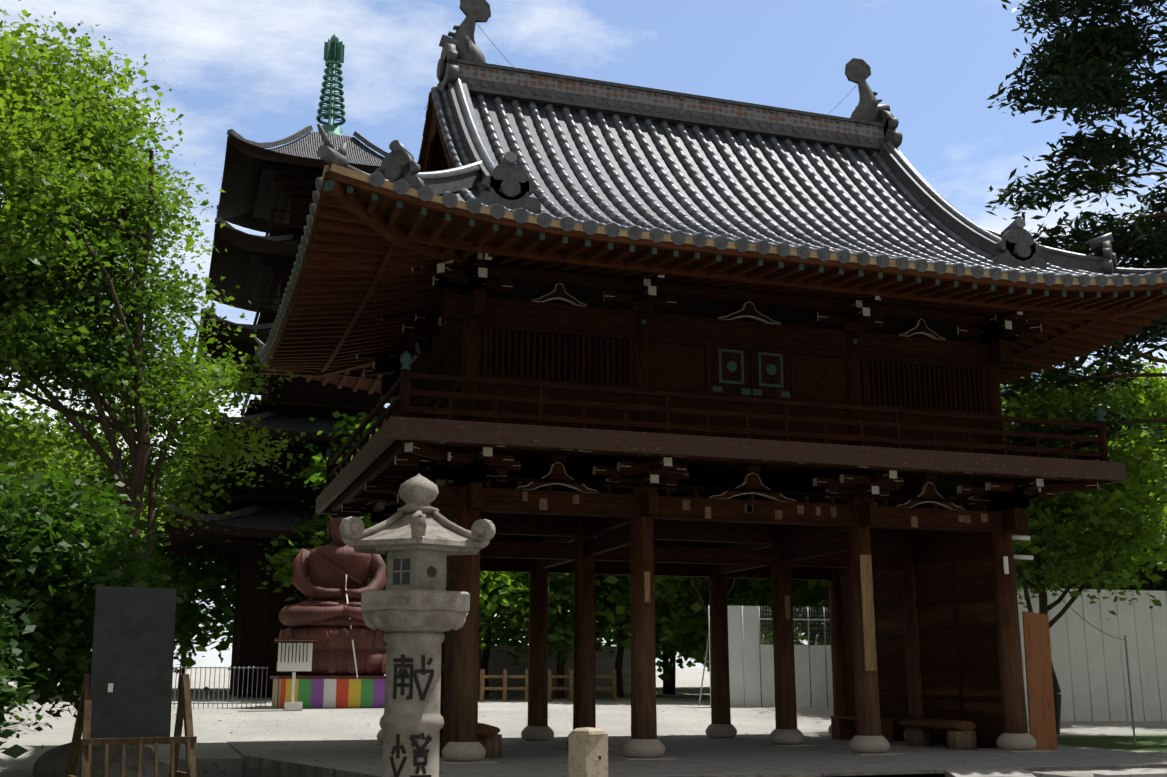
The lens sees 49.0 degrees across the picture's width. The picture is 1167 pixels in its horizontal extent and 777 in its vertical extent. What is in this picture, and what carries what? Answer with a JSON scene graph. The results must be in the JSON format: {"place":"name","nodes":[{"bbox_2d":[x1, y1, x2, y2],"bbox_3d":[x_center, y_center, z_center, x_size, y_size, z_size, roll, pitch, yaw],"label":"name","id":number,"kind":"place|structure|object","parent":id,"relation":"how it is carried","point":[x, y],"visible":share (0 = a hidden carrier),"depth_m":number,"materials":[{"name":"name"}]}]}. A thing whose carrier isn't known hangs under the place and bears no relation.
{"place":"outdoors","nodes":[
{"label":"outdoors","id":0,"kind":"place"},
{"bbox_2d":[0,668,1166,776],"bbox_3d":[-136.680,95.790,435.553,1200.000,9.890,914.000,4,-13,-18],"label":"ground","id":1,"kind":"structure","parent":0,"point":[217,754],"depth_m":32.30,"materials":[{"name":"beige concrete"}]},
{"bbox_2d":[0,718,28,759],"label":"leaves","id":2,"kind":"object","parent":1,"relation":"on","point":[15,751],"visible":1,"depth_m":10.87,"materials":[{"name":"green plant"}]},
{"bbox_2d":[0,581,52,742],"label":"bush","id":3,"kind":"object","parent":1,"relation":"on","point":[10,691],"visible":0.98,"depth_m":14.33,"materials":[{"name":"green plant"}]},
{"bbox_2d":[0,196,117,497],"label":"maple tree","id":4,"kind":"object","parent":1,"relation":"on","point":[26,424],"depth_m":23.88,"materials":[{"name":"green plant"}]},
{"bbox_2d":[0,410,124,492],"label":"tree","id":5,"kind":"object","parent":1,"relation":"on","point":[38,423],"depth_m":34.88,"materials":[{"name":"green plant"}]},
{"bbox_2d":[0,421,173,721],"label":"tree","id":6,"kind":"object","parent":1,"relation":"on","point":[72,469],"depth_m":29.34,"materials":[{"name":"green plant"}]},
{"bbox_2d":[0,445,209,748],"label":"shrub","id":7,"kind":"object","parent":1,"relation":"on","point":[68,547],"depth_m":16.80,"materials":[{"name":"green plant"}]},
{"bbox_2d":[65,586,196,776],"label":"sign board stand","id":8,"kind":"object","parent":1,"relation":"on","point":[133,645],"visible":1,"depth_m":13.55,"materials":[{"name":"brown wood"}]},
{"bbox_2d":[0,0,313,566],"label":"maple tree","id":9,"kind":"object","parent":1,"relation":"on","point":[93,173],"depth_m":20.94,"materials":[{"name":"green plant"}]},
{"bbox_2d":[145,448,248,596],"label":"tree","id":10,"kind":"object","parent":1,"relation":"on","point":[212,559],"depth_m":55.48,"materials":[{"name":"green plant"}]},
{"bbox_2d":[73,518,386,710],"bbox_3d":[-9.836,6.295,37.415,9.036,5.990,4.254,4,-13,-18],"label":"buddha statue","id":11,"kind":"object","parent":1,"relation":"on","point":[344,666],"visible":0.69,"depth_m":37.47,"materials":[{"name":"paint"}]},
{"bbox_2d":[164,34,417,696],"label":"pagoda","id":12,"kind":"object","parent":1,"relation":"on","point":[269,192],"visible":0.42,"depth_m":51.41,"materials":[{"name":"wood"}]},
{"bbox_2d":[246,411,393,675],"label":"tree","id":13,"kind":"object","parent":1,"relation":"on","point":[286,555],"depth_m":47.88,"materials":[{"name":"green plant"}]},
{"bbox_2d":[55,392,829,688],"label":"treeline","id":14,"kind":"object","parent":1,"relation":"on","point":[190,617],"depth_m":56.76,"materials":[{"name":"green plant"}]},
{"bbox_2d":[482,584,552,695],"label":"tree","id":15,"kind":"object","parent":1,"relation":"on","point":[485,656],"depth_m":53.43,"materials":[{"name":"plant"}]},
{"bbox_2d":[480,645,630,701],"bbox_3d":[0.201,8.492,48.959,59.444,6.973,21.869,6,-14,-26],"label":"wooden fence","id":16,"kind":"object","parent":1,"relation":"on","point":[505,676],"visible":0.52,"depth_m":57.66,"materials":[{"name":"paint"}]},
{"bbox_2d":[367,555,830,698],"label":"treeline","id":17,"kind":"object","parent":1,"relation":"on","point":[503,589],"depth_m":48.73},
{"bbox_2d":[548,574,692,696],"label":"tree","id":18,"kind":"object","parent":1,"relation":"on","point":[618,668],"depth_m":51.21,"materials":[{"name":"green plant"}]},
{"bbox_2d":[604,599,668,693],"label":"tree","id":19,"kind":"object","parent":1,"relation":"on","point":[665,686],"depth_m":56.90,"materials":[{"name":"plant"}]},
{"bbox_2d":[611,575,771,620],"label":"tree","id":20,"kind":"object","parent":1,"relation":"on","point":[679,583],"depth_m":47.69,"materials":[{"name":"green plant"}]},
{"bbox_2d":[698,605,832,706],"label":"hoarding","id":21,"kind":"object","parent":1,"relation":"on","point":[751,667],"visible":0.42,"depth_m":40.24,"materials":[{"name":"silver metal"}]},
{"bbox_2d":[478,535,1056,757],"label":"gate props","id":22,"kind":"object","parent":1,"relation":"on","point":[961,735],"visible":0.75,"depth_m":23.43,"materials":[{"name":"brown wood"}]},
{"bbox_2d":[801,370,1166,644],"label":"treeline","id":23,"kind":"object","parent":1,"relation":"on","point":[824,583],"depth_m":48.54,"materials":[{"name":"green plant"}]},
{"bbox_2d":[1017,509,1135,589],"bbox_3d":[12.918,5.156,40.870,10.882,9.980,10.135,4,-13,-18],"label":"tree","id":24,"kind":"object","parent":1,"relation":"on","point":[1101,582],"depth_m":38.64,"materials":[{"name":"green plant"}]},
{"bbox_2d":[1000,360,1166,734],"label":"tree","id":25,"kind":"object","parent":1,"relation":"on","point":[1094,508],"depth_m":30.77,"materials":[{"name":"green plant"}]},
{"bbox_2d":[1000,357,1166,553],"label":"evergreen tree","id":26,"kind":"object","parent":1,"relation":"on","point":[1142,428],"visible":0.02,"depth_m":38.88,"materials":[{"name":"green plant"}]},
{"bbox_2d":[1017,588,1166,720],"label":"hoarding","id":27,"kind":"object","parent":1,"relation":"on","point":[1089,662],"visible":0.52,"depth_m":36.68,"materials":[{"name":"silver metal"}]},
{"bbox_2d":[1056,355,1166,590],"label":"tree","id":28,"kind":"object","parent":1,"relation":"on","point":[1159,388],"depth_m":40.17,"materials":[{"name":"green plant"}]},
{"bbox_2d":[1135,413,1166,590],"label":"evergreen tree","id":29,"kind":"object","parent":1,"relation":"on","point":[1158,427],"visible":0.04,"depth_m":39.74,"materials":[{"name":"green plant"}]},
{"bbox_2d":[1137,378,1166,438],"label":"tree","id":30,"kind":"object","parent":1,"relation":"on","point":[1163,422],"depth_m":42.52,"materials":[{"name":"green plant"}]},
{"bbox_2d":[0,0,1166,667],"label":"sky","id":31,"kind":"structure","parent":0,"point":[254,69],"materials":[{"name":"blue"}]},
{"bbox_2d":[696,580,821,644],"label":"tree","id":32,"kind":"object","parent":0,"point":[805,615],"depth_m":52.00,"materials":[{"name":"green plant"}]},
{"bbox_2d":[985,0,1166,455],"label":"pine tree","id":33,"kind":"object","parent":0,"point":[1115,43],"depth_m":29.90,"materials":[{"name":"green plant"}]},
{"label":"ground","id":34,"kind":"structure","parent":0,"visible":0},
{"bbox_2d":[32,742,169,776],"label":"garden rocks","id":35,"kind":"object","parent":34,"relation":"on","point":[53,762],"visible":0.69,"depth_m":17.30,"materials":[{"name":"grey stone"}]},
{"bbox_2d":[339,474,495,776],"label":"stone lantern","id":36,"kind":"object","parent":34,"relation":"on","point":[414,610],"visible":1,"depth_m":14.86,"materials":[{"name":"stone"}]},
{"bbox_2d":[10,707,1150,775],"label":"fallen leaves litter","id":37,"kind":"object","parent":34,"relation":"on","point":[523,744],"visible":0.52,"depth_m":23.55,"materials":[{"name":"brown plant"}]},
{"bbox_2d":[568,727,607,776],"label":"stone post","id":38,"kind":"object","parent":34,"relation":"on","point":[588,751],"visible":1,"depth_m":15.84,"materials":[{"name":"beige stone"}]},
{"bbox_2d":[227,732,1166,776],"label":"platform","id":39,"kind":"structure","parent":34,"relation":"on","point":[293,758],"depth_m":20.32,"materials":[{"name":"grey stone"}]},
{"bbox_2d":[315,416,1125,763],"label":"gate","id":40,"kind":"structure","parent":39,"relation":"on","point":[929,532],"depth_m":23.48,"materials":[{"name":"brown wood"}]},
{"bbox_2d":[108,23,1135,744],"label":"wires and notices","id":41,"kind":"object","parent":40,"relation":"attached to","point":[110,687],"visible":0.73,"depth_m":26.57,"materials":[{"name":"white"}]},
{"bbox_2d":[325,252,1108,487],"bbox_3d":[1.993,0.216,25.809,13.032,3.370,9.070,4,-13,-18],"label":"upper story","id":42,"kind":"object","parent":40,"relation":"on","point":[507,343],"depth_m":22.59,"materials":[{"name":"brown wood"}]},
{"bbox_2d":[259,163,1166,393],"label":"roof eaves","id":43,"kind":"object","parent":42,"relation":"on","point":[369,247],"visible":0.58,"depth_m":21.55,"materials":[{"name":"brown wood"}]},
{"bbox_2d":[255,59,1166,361],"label":"gate roof","id":44,"kind":"structure","parent":43,"relation":"on","point":[633,161],"depth_m":24.95,"materials":[{"name":"grey tile"}]},
{"bbox_2d":[253,0,1116,354],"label":"roof ornaments","id":45,"kind":"object","parent":44,"relation":"on","point":[509,178],"visible":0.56,"depth_m":23.58}
]}

